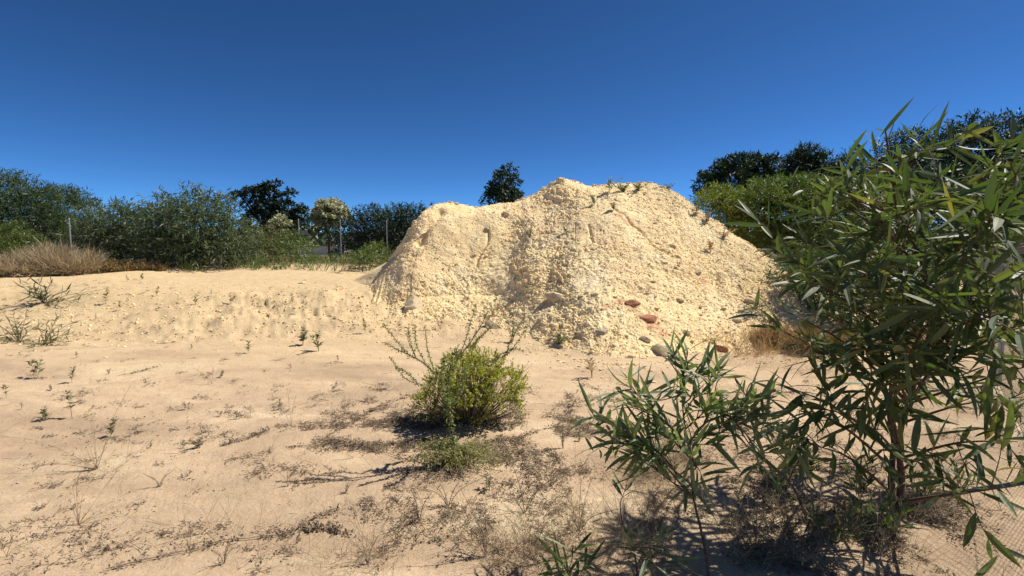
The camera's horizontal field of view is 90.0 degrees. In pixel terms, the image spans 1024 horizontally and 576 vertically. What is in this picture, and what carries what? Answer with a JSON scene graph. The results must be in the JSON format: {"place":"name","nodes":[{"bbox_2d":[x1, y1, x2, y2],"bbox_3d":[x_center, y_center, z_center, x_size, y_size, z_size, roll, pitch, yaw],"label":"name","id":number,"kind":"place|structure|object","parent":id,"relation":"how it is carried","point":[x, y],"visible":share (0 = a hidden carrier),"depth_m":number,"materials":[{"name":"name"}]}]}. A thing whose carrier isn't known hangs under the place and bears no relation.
{"place":"outdoors","nodes":[
{"label":"outdoors","id":0,"kind":"place"},
{"bbox_2d":[95,252,391,269],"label":"dry grass","id":1,"kind":"structure","parent":0,"point":[261,260],"depth_m":16.39,"materials":[{"name":"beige plant"}]},
{"bbox_2d":[0,249,1023,575],"bbox_3d":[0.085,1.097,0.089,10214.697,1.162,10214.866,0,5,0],"label":"ground","id":2,"kind":"structure","parent":0,"point":[258,497],"depth_m":4.15,"materials":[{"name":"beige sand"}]},
{"bbox_2d":[0,529,37,555],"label":"dry stalks","id":3,"kind":"object","parent":2,"relation":"on","point":[18,545],"visible":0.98,"depth_m":2.64,"materials":[{"name":"plant"}]},
{"bbox_2d":[0,305,41,344],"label":"sprawling weed","id":4,"kind":"object","parent":2,"relation":"on","point":[17,333],"visible":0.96,"depth_m":8.77,"materials":[{"name":"green plant"}]},
{"bbox_2d":[0,218,52,257],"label":"shrub","id":5,"kind":"object","parent":2,"relation":"on","point":[6,226],"visible":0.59,"depth_m":15.86,"materials":[{"name":"green plant"}]},
{"bbox_2d":[0,249,59,277],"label":"dry bush","id":6,"kind":"object","parent":2,"relation":"on","point":[6,263],"visible":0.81,"depth_m":13.91,"materials":[{"name":"brown plant"}]},
{"bbox_2d":[25,358,43,378],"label":"weed","id":7,"kind":"object","parent":2,"relation":"on","point":[35,367],"visible":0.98,"depth_m":6.32,"materials":[{"name":"green plant"}]},
{"bbox_2d":[0,167,83,253],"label":"acacia tree","id":8,"kind":"object","parent":2,"relation":"on","point":[16,203],"visible":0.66,"depth_m":20.47,"materials":[{"name":"green plant"}]},
{"bbox_2d":[25,308,79,347],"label":"sprawling weed","id":9,"kind":"object","parent":2,"relation":"on","point":[47,337],"visible":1,"depth_m":8.45,"materials":[{"name":"green plant"}]},
{"bbox_2d":[12,271,97,308],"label":"sprawling weed","id":10,"kind":"object","parent":2,"relation":"on","point":[40,297],"visible":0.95,"depth_m":11.00,"materials":[{"name":"green plant"}]},
{"bbox_2d":[2,236,112,276],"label":"dry bush","id":11,"kind":"object","parent":2,"relation":"on","point":[64,262],"visible":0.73,"depth_m":14.45,"materials":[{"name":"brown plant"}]},
{"bbox_2d":[4,392,126,472],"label":"dry stalks","id":12,"kind":"object","parent":2,"relation":"on","point":[96,467],"visible":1,"depth_m":3.68,"materials":[{"name":"plant"}]},
{"bbox_2d":[61,389,77,418],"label":"weed","id":13,"kind":"object","parent":2,"relation":"on","point":[67,396],"visible":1,"depth_m":4.86,"materials":[{"name":"green plant"}]},
{"bbox_2d":[31,183,107,253],"bbox_3d":[-20.098,-2.853,22.951,4.667,3.769,3.223,2,5,24],"label":"acacia tree","id":14,"kind":"object","parent":2,"relation":"on","point":[75,202],"visible":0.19,"depth_m":22.60,"materials":[{"name":"green plant"}]},
{"bbox_2d":[52,442,149,527],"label":"dry stalks","id":15,"kind":"object","parent":2,"relation":"on","point":[71,508],"visible":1,"depth_m":2.95,"materials":[{"name":"plant"}]},
{"bbox_2d":[106,417,117,433],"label":"weed","id":16,"kind":"object","parent":2,"relation":"on","point":[114,421],"visible":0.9,"depth_m":4.42,"materials":[{"name":"green plant"}]},
{"bbox_2d":[48,195,181,259],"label":"acacia shrub","id":17,"kind":"object","parent":2,"relation":"on","point":[117,247],"visible":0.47,"depth_m":17.69,"materials":[{"name":"green plant"}]},
{"bbox_2d":[93,257,142,272],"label":"dry bush","id":18,"kind":"object","parent":2,"relation":"on","point":[117,266],"visible":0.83,"depth_m":14.97,"materials":[{"name":"brown plant"}]},
{"bbox_2d":[129,258,170,270],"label":"dry bush","id":19,"kind":"object","parent":2,"relation":"on","point":[143,265],"visible":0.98,"depth_m":15.27,"materials":[{"name":"brown plant"}]},
{"bbox_2d":[172,521,219,549],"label":"dry stalks","id":20,"kind":"object","parent":2,"relation":"on","point":[188,548],"visible":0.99,"depth_m":2.73,"materials":[{"name":"plant"}]},
{"bbox_2d":[116,179,276,268],"bbox_3d":[-10.168,-2.059,16.805,4.908,3.206,3.691,0,5,0],"label":"acacia shrub","id":21,"kind":"object","parent":2,"relation":"on","point":[202,239],"visible":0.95,"depth_m":16.38,"materials":[{"name":"green plant"}]},
{"bbox_2d":[187,431,212,447],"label":"weed","id":22,"kind":"object","parent":2,"relation":"on","point":[197,443],"visible":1,"depth_m":4.10,"materials":[{"name":"green plant"}]},
{"bbox_2d":[0,215,412,261],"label":"wire fence","id":23,"kind":"object","parent":2,"relation":"on","point":[69,232],"visible":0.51,"depth_m":18.34,"materials":[{"name":"metal"}]},
{"bbox_2d":[102,503,339,572],"bbox_3d":[-1.525,1.379,2.800,1.152,0.073,0.190,-3,5,-28],"label":"trailing vine","id":24,"kind":"object","parent":2,"relation":"on","point":[204,546],"visible":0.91,"depth_m":2.80,"materials":[{"name":"brown plant"}]},
{"bbox_2d":[211,535,235,563],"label":"dry weed","id":25,"kind":"object","parent":2,"relation":"on","point":[225,555],"visible":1,"depth_m":2.61,"materials":[{"name":"brown plant"}]},
{"bbox_2d":[218,426,270,445],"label":"trailing vine","id":26,"kind":"object","parent":2,"relation":"on","point":[236,440],"visible":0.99,"depth_m":4.29,"materials":[{"name":"brown plant"}]},
{"bbox_2d":[100,250,392,270],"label":"green weeds","id":27,"kind":"object","parent":2,"relation":"on","point":[306,261],"visible":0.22,"depth_m":16.47,"materials":[{"name":"green plant"}]},
{"bbox_2d":[229,224,302,262],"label":"shrub","id":28,"kind":"object","parent":2,"relation":"on","point":[269,236],"visible":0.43,"depth_m":18.79,"materials":[{"name":"green plant"}]},
{"bbox_2d":[228,178,310,254],"bbox_3d":[-16.829,-4.850,35.747,5.786,5.679,2.736,0,5,0],"label":"umbrella tree","id":29,"kind":"object","parent":2,"relation":"on","point":[269,210],"visible":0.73,"depth_m":35.37,"materials":[{"name":"green plant"}]},
{"bbox_2d":[266,212,294,242],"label":"flowering tree","id":30,"kind":"object","parent":2,"relation":"on","point":[280,220],"visible":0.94,"depth_m":28.24,"materials":[{"name":"beige plant"}]},
{"bbox_2d":[265,227,324,263],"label":"shrub","id":31,"kind":"object","parent":2,"relation":"on","point":[304,240],"visible":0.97,"depth_m":17.48,"materials":[{"name":"green plant"}]},
{"bbox_2d":[298,327,307,345],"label":"weed","id":32,"kind":"object","parent":2,"relation":"on","point":[302,337],"visible":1,"depth_m":8.29,"materials":[{"name":"green plant"}]},
{"bbox_2d":[310,330,322,350],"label":"weed","id":33,"kind":"object","parent":2,"relation":"on","point":[317,342],"visible":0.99,"depth_m":7.75,"materials":[{"name":"green plant"}]},
{"bbox_2d":[301,246,344,254],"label":"garden wall","id":34,"kind":"structure","parent":2,"relation":"on","point":[321,250],"depth_m":35.78,"materials":[{"name":"white paint"}]},
{"bbox_2d":[298,520,355,536],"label":"trailing vine","id":35,"kind":"object","parent":2,"relation":"on","point":[316,525],"visible":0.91,"depth_m":2.92,"materials":[{"name":"brown plant"}]},
{"bbox_2d":[306,196,352,256],"bbox_3d":[-9.453,-3.011,26.652,2.157,3.440,3.042,-3,6,-35],"label":"flowering tree","id":36,"kind":"object","parent":2,"relation":"on","point":[325,212],"visible":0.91,"depth_m":26.04,"materials":[{"name":"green plant"}]},
{"bbox_2d":[286,394,417,448],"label":"trailing vine","id":37,"kind":"object","parent":2,"relation":"on","point":[338,427],"visible":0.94,"depth_m":4.62,"materials":[{"name":"brown plant"}]},
{"bbox_2d":[334,254,384,272],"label":"shrub","id":38,"kind":"object","parent":2,"relation":"on","point":[351,261],"visible":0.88,"depth_m":15.05,"materials":[{"name":"green plant"}]},
{"bbox_2d":[342,533,376,563],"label":"dry weed","id":39,"kind":"object","parent":2,"relation":"on","point":[362,546],"visible":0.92,"depth_m":2.60,"materials":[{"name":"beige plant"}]},
{"bbox_2d":[311,436,411,461],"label":"trailing vine","id":40,"kind":"object","parent":2,"relation":"on","point":[313,439],"visible":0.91,"depth_m":4.08,"materials":[{"name":"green plant"}]},
{"bbox_2d":[323,202,404,256],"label":"dark shrub","id":41,"kind":"object","parent":2,"relation":"on","point":[351,223],"visible":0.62,"depth_m":23.20,"materials":[{"name":"green plant"}]},
{"bbox_2d":[345,237,395,269],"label":"shrub","id":42,"kind":"object","parent":2,"relation":"on","point":[372,250],"visible":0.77,"depth_m":16.11,"materials":[{"name":"green plant"}]},
{"bbox_2d":[375,512,402,543],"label":"dry weed","id":43,"kind":"object","parent":2,"relation":"on","point":[393,529],"visible":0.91,"depth_m":2.78,"materials":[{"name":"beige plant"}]},
{"bbox_2d":[356,200,433,254],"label":"dark shrub","id":44,"kind":"object","parent":2,"relation":"on","point":[405,213],"visible":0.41,"depth_m":22.27,"materials":[{"name":"green plant"}]},
{"bbox_2d":[404,296,422,310],"bbox_3d":[-2.006,0.369,10.536,0.384,0.424,0.310,0,5,0],"label":"stone","id":45,"kind":"object","parent":2,"relation":"on","point":[413,302],"visible":0.72,"depth_m":10.47,"materials":[{"name":"beige stone"}]},
{"bbox_2d":[400,485,432,521],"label":"dry weed","id":46,"kind":"object","parent":2,"relation":"on","point":[417,508],"visible":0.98,"depth_m":2.97,"materials":[{"name":"brown plant"}]},
{"bbox_2d":[413,471,492,505],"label":"dry weed","id":47,"kind":"object","parent":2,"relation":"on","point":[451,491],"visible":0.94,"depth_m":3.17,"materials":[{"name":"brown plant"}]},
{"bbox_2d":[381,306,526,474],"bbox_3d":[-0.403,0.724,3.758,0.907,1.173,0.657,1,5,17],"label":"lanky shrub","id":48,"kind":"object","parent":2,"relation":"on","point":[451,451],"visible":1,"depth_m":3.72,"materials":[{"name":"green plant"}]},
{"bbox_2d":[438,484,491,555],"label":"dry weed","id":49,"kind":"object","parent":2,"relation":"on","point":[482,538],"visible":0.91,"depth_m":2.66,"materials":[{"name":"brown plant"}]},
{"bbox_2d":[402,337,531,429],"bbox_3d":[-0.388,0.841,4.507,1.134,0.784,0.775,1,5,16],"label":"green bush","id":50,"kind":"object","parent":2,"relation":"on","point":[469,409],"visible":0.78,"depth_m":4.49,"materials":[{"name":"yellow plant"}]},
{"bbox_2d":[483,472,493,489],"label":"weed","id":51,"kind":"object","parent":2,"relation":"on","point":[490,478],"visible":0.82,"depth_m":3.38,"materials":[{"name":"green plant"}]},
{"bbox_2d":[485,320,501,328],"bbox_3d":[-0.340,0.801,9.517,0.394,0.398,0.240,3,6,33],"label":"stone","id":52,"kind":"object","parent":2,"relation":"on","point":[488,323],"visible":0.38,"depth_m":9.47,"materials":[{"name":"beige stone"}]},
{"bbox_2d":[478,161,524,206],"bbox_3d":[-0.391,-4.410,29.902,3.019,5.732,2.958,2,5,28],"label":"conical tree","id":53,"kind":"object","parent":2,"relation":"on","point":[501,190],"visible":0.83,"depth_m":29.28,"materials":[{"name":"green plant"}]},
{"bbox_2d":[2,216,1013,250],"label":"distant scrub","id":54,"kind":"object","parent":2,"relation":"on","point":[319,234],"visible":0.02,"depth_m":72.83,"materials":[{"name":"green plant"}]},
{"bbox_2d":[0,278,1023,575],"bbox_3d":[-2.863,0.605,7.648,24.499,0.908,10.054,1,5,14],"label":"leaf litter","id":55,"kind":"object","parent":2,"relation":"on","point":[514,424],"visible":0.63,"depth_m":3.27,"materials":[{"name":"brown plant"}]},
{"bbox_2d":[0,336,1023,575],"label":"dry grass","id":56,"kind":"structure","parent":2,"relation":"on","point":[535,542],"depth_m":2.80,"materials":[{"name":"beige plant"}]},
{"bbox_2d":[503,315,527,341],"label":"weed","id":57,"kind":"object","parent":2,"relation":"on","point":[513,335],"visible":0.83,"depth_m":8.48,"materials":[{"name":"green plant"}]},
{"bbox_2d":[478,462,570,511],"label":"dry weed","id":58,"kind":"object","parent":2,"relation":"on","point":[523,492],"visible":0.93,"depth_m":3.10,"materials":[{"name":"brown plant"}]},
{"bbox_2d":[509,420,593,441],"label":"trailing vine","id":59,"kind":"object","parent":2,"relation":"on","point":[582,424],"visible":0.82,"depth_m":4.38,"materials":[{"name":"brown plant"}]},
{"bbox_2d":[551,418,565,447],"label":"dry weed","id":60,"kind":"object","parent":2,"relation":"on","point":[563,435],"visible":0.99,"depth_m":4.01,"materials":[{"name":"beige plant"}]},
{"bbox_2d":[535,450,588,486],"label":"dry weed","id":61,"kind":"object","parent":2,"relation":"on","point":[550,483],"visible":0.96,"depth_m":3.43,"materials":[{"name":"brown plant"}]},
{"bbox_2d":[532,532,604,575],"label":"acacia seedling","id":62,"kind":"object","parent":2,"relation":"on","point":[557,558],"visible":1,"depth_m":2.15,"materials":[{"name":"green plant"}]},
{"bbox_2d":[554,478,623,531],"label":"dry weed","id":63,"kind":"object","parent":2,"relation":"on","point":[582,510],"visible":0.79,"depth_m":2.86,"materials":[{"name":"brown plant"}]},
{"bbox_2d":[584,355,596,376],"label":"weed","id":64,"kind":"object","parent":2,"relation":"on","point":[591,364],"visible":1,"depth_m":6.19,"materials":[{"name":"plant"}]},
{"bbox_2d":[353,179,874,358],"bbox_3d":[2.085,-0.852,12.419,10.381,3.942,11.630,-4,6,-39],"label":"earth heap","id":65,"kind":"object","parent":2,"relation":"on","point":[598,279],"visible":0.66,"depth_m":10.51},
{"bbox_2d":[0,178,866,382],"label":"loose clods","id":66,"kind":"object","parent":65,"relation":"on","point":[538,338],"visible":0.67,"depth_m":9.79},
{"bbox_2d":[544,292,562,301],"bbox_3d":[0.789,0.194,9.432,0.385,0.239,0.239,2,5,28],"label":"stone","id":67,"kind":"object","parent":65,"relation":"on","point":[553,296],"visible":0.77,"depth_m":9.34,"materials":[{"name":"beige stone"}]},
{"bbox_2d":[539,329,573,344],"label":"weed","id":68,"kind":"object","parent":65,"relation":"on","point":[564,338],"visible":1,"depth_m":8.15,"materials":[{"name":"green plant"}]},
{"bbox_2d":[606,181,629,191],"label":"weed","id":69,"kind":"object","parent":65,"relation":"on","point":[621,188],"visible":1,"depth_m":12.61,"materials":[{"name":"green plant"}]},
{"bbox_2d":[624,300,640,305],"bbox_3d":[2.023,0.263,8.629,0.275,0.131,0.194,0,5,0],"label":"stone","id":70,"kind":"object","parent":65,"relation":"on","point":[631,303],"visible":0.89,"depth_m":8.57,"materials":[{"name":"red stone"}]},
{"bbox_2d":[639,336,651,341],"bbox_3d":[2.030,0.781,7.809,0.184,0.114,0.107,4,6,40],"label":"stone","id":71,"kind":"object","parent":65,"relation":"on","point":[646,338],"visible":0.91,"depth_m":7.76,"materials":[{"name":"beige stone"}]},
{"bbox_2d":[640,315,656,322],"bbox_3d":[2.192,0.508,8.275,0.286,0.146,0.155,2,5,24],"label":"stone","id":72,"kind":"object","parent":65,"relation":"on","point":[651,318],"visible":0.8,"depth_m":8.23,"materials":[{"name":"red stone"}]},
{"bbox_2d":[599,470,704,575],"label":"acacia sapling","id":73,"kind":"object","parent":2,"relation":"on","point":[645,565],"visible":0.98,"depth_m":2.27,"materials":[{"name":"green plant"}]},
{"bbox_2d":[646,480,660,511],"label":"dry weed","id":74,"kind":"object","parent":2,"relation":"on","point":[652,494],"visible":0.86,"depth_m":3.07,"materials":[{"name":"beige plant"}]},
{"bbox_2d":[651,344,678,356],"bbox_3d":[2.226,0.961,7.465,0.241,0.291,0.382,-3,6,-36],"label":"stone","id":75,"kind":"object","parent":2,"relation":"on","point":[663,348],"visible":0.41,"depth_m":7.40,"materials":[{"name":"beige stone"}]},
{"bbox_2d":[566,326,830,575],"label":"acacia sapling","id":76,"kind":"object","parent":2,"relation":"on","point":[625,430],"visible":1,"depth_m":2.32,"materials":[{"name":"green plant"}]},
{"bbox_2d":[716,345,728,352],"bbox_3d":[3.280,0.981,8.028,0.120,0.175,0.240,-4,6,-43],"label":"stone","id":77,"kind":"object","parent":2,"relation":"on","point":[721,348],"visible":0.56,"depth_m":7.96,"materials":[{"name":"brown stone"}]},
{"bbox_2d":[688,179,776,252],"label":"yellow green shrub","id":78,"kind":"object","parent":2,"relation":"on","point":[726,205],"visible":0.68,"depth_m":14.73,"materials":[{"name":"green plant"}]},
{"bbox_2d":[689,149,785,239],"bbox_3d":[14.378,-5.327,32.608,6.562,7.132,3.646,-1,5,-16],"label":"pine tree","id":79,"kind":"object","parent":2,"relation":"on","point":[722,170],"visible":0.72,"depth_m":31.87,"materials":[{"name":"green plant"}]},
{"bbox_2d":[708,489,782,549],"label":"dry weed","id":80,"kind":"object","parent":2,"relation":"on","point":[752,525],"visible":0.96,"depth_m":2.71,"materials":[{"name":"brown plant"}]},
{"bbox_2d":[704,362,834,517],"bbox_3d":[1.417,0.893,2.594,1.163,1.117,0.486,-4,6,-37],"label":"acacia sapling","id":81,"kind":"object","parent":2,"relation":"on","point":[775,450],"visible":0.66,"depth_m":2.39,"materials":[{"name":"green plant"}]},
{"bbox_2d":[746,319,813,349],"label":"dry bush","id":82,"kind":"object","parent":2,"relation":"on","point":[776,337],"visible":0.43,"depth_m":8.17,"materials":[{"name":"plant"}]},
{"bbox_2d":[775,430,803,461],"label":"acacia seedling","id":83,"kind":"object","parent":2,"relation":"on","point":[781,455],"visible":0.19,"depth_m":3.52,"materials":[{"name":"green plant"}]},
{"bbox_2d":[763,495,816,524],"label":"dry weed","id":84,"kind":"object","parent":2,"relation":"on","point":[788,510],"visible":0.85,"depth_m":2.92,"materials":[{"name":"brown plant"}]},
{"bbox_2d":[730,169,859,272],"bbox_3d":[8.246,-1.446,14.876,4.659,4.088,2.977,-2,5,-23],"label":"yellow green shrub","id":85,"kind":"object","parent":2,"relation":"on","point":[780,194],"visible":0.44,"depth_m":14.21,"materials":[{"name":"green plant"}]},
{"bbox_2d":[771,139,840,216],"bbox_3d":[16.183,-4.775,28.733,4.732,6.607,3.938,-2,5,-22],"label":"round tree","id":86,"kind":"object","parent":2,"relation":"on","point":[808,162],"visible":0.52,"depth_m":27.81,"materials":[{"name":"green plant"}]},
{"bbox_2d":[797,443,822,472],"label":"acacia seedling","id":87,"kind":"object","parent":2,"relation":"on","point":[811,463],"visible":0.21,"depth_m":3.45,"materials":[{"name":"green plant"}]},
{"bbox_2d":[752,234,877,326],"bbox_3d":[5.564,0.058,9.595,2.546,2.211,2.259,0,5,0],"label":"leafy shrub","id":88,"kind":"object","parent":2,"relation":"on","point":[799,292],"visible":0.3,"depth_m":9.24,"materials":[{"name":"green plant"}]},
{"bbox_2d":[774,323,865,355],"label":"dry bush","id":89,"kind":"object","parent":2,"relation":"on","point":[842,337],"visible":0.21,"depth_m":7.63,"materials":[{"name":"brown plant"}]},
{"bbox_2d":[782,482,891,543],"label":"acacia seedling","id":90,"kind":"object","parent":2,"relation":"on","point":[835,532],"visible":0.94,"depth_m":2.70,"materials":[{"name":"green plant"}]},
{"bbox_2d":[824,145,875,185],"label":"ragged tree","id":91,"kind":"object","parent":2,"relation":"on","point":[842,157],"visible":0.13,"depth_m":26.36,"materials":[{"name":"green plant"}]},
{"bbox_2d":[827,443,882,498],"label":"acacia seedling","id":92,"kind":"object","parent":2,"relation":"on","point":[871,479],"visible":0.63,"depth_m":3.20,"materials":[{"name":"green plant"}]},
{"bbox_2d":[799,169,935,289],"bbox_3d":[9.218,-1.160,13.417,3.929,3.898,2.847,-4,6,-38],"label":"yellow green shrub","id":93,"kind":"object","parent":2,"relation":"on","point":[840,218],"visible":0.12,"depth_m":12.96,"materials":[{"name":"green plant"}]},
{"bbox_2d":[723,96,1023,575],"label":"young acacia","id":94,"kind":"object","parent":2,"relation":"on","point":[946,304],"visible":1,"depth_m":2.46,"materials":[{"name":"green plant"}]},
{"bbox_2d":[853,472,917,536],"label":"acacia seedling","id":95,"kind":"object","parent":2,"relation":"on","point":[902,512],"visible":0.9,"depth_m":2.79,"materials":[{"name":"green plant"}]},
{"bbox_2d":[823,230,980,340],"bbox_3d":[6.617,0.055,9.159,2.704,2.275,2.593,0,5,0],"label":"leafy shrub","id":96,"kind":"object","parent":2,"relation":"on","point":[890,248],"visible":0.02,"depth_m":8.78,"materials":[{"name":"green plant"}]},
{"bbox_2d":[864,123,951,221],"bbox_3d":[17.651,-4.038,22.634,4.551,6.179,3.938,0,5,0],"label":"tall tree","id":97,"kind":"object","parent":2,"relation":"on","point":[905,139],"visible":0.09,"depth_m":22.20,"materials":[{"name":"green plant"}]},
{"bbox_2d":[896,451,946,503],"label":"acacia seedling","id":98,"kind":"object","parent":2,"relation":"on","point":[930,487],"visible":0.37,"depth_m":3.13,"materials":[{"name":"green plant"}]},
{"bbox_2d":[879,159,1023,299],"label":"yellow green shrub","id":99,"kind":"object","parent":2,"relation":"on","point":[963,171],"visible":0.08,"depth_m":13.87,"materials":[{"name":"green plant"}]},
{"bbox_2d":[928,435,982,490],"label":"acacia seedling","id":100,"kind":"object","parent":2,"relation":"on","point":[964,485],"visible":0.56,"depth_m":3.29,"materials":[{"name":"green plant"}]},
{"bbox_2d":[912,107,1023,192],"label":"tall tree","id":101,"kind":"object","parent":2,"relation":"on","point":[943,133],"visible":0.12,"depth_m":21.12,"materials":[{"name":"green plant"}]},
{"bbox_2d":[959,380,1003,405],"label":"acacia seedling","id":102,"kind":"object","parent":2,"relation":"on","point":[983,387],"visible":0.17,"depth_m":5.01,"materials":[{"name":"green plant"}]},
{"bbox_2d":[956,106,1023,262],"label":"tall tree","id":103,"kind":"object","parent":2,"relation":"on","point":[1019,125],"visible":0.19,"depth_m":20.26,"materials":[{"name":"green plant"}]},
{"bbox_2d":[968,200,1023,434],"bbox_3d":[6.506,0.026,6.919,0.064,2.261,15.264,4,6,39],"label":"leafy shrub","id":104,"kind":"object","parent":2,"relation":"on","point":[1003,345],"visible":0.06,"depth_m":5.55,"materials":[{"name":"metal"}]},
{"bbox_2d":[1004,391,1023,428],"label":"acacia seedling","id":105,"kind":"object","parent":2,"relation":"on","point":[1017,406],"visible":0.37,"depth_m":4.40,"materials":[{"name":"green plant"}]},
{"bbox_2d":[0,0,1023,245],"label":"sky","id":106,"kind":"structure","parent":0,"point":[355,102],"materials":[{"name":"blue"}]},
{"bbox_2d":[707,311,987,356],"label":"dry grass","id":107,"kind":"structure","parent":0,"point":[763,349],"depth_m":7.78,"materials":[{"name":"plant"}]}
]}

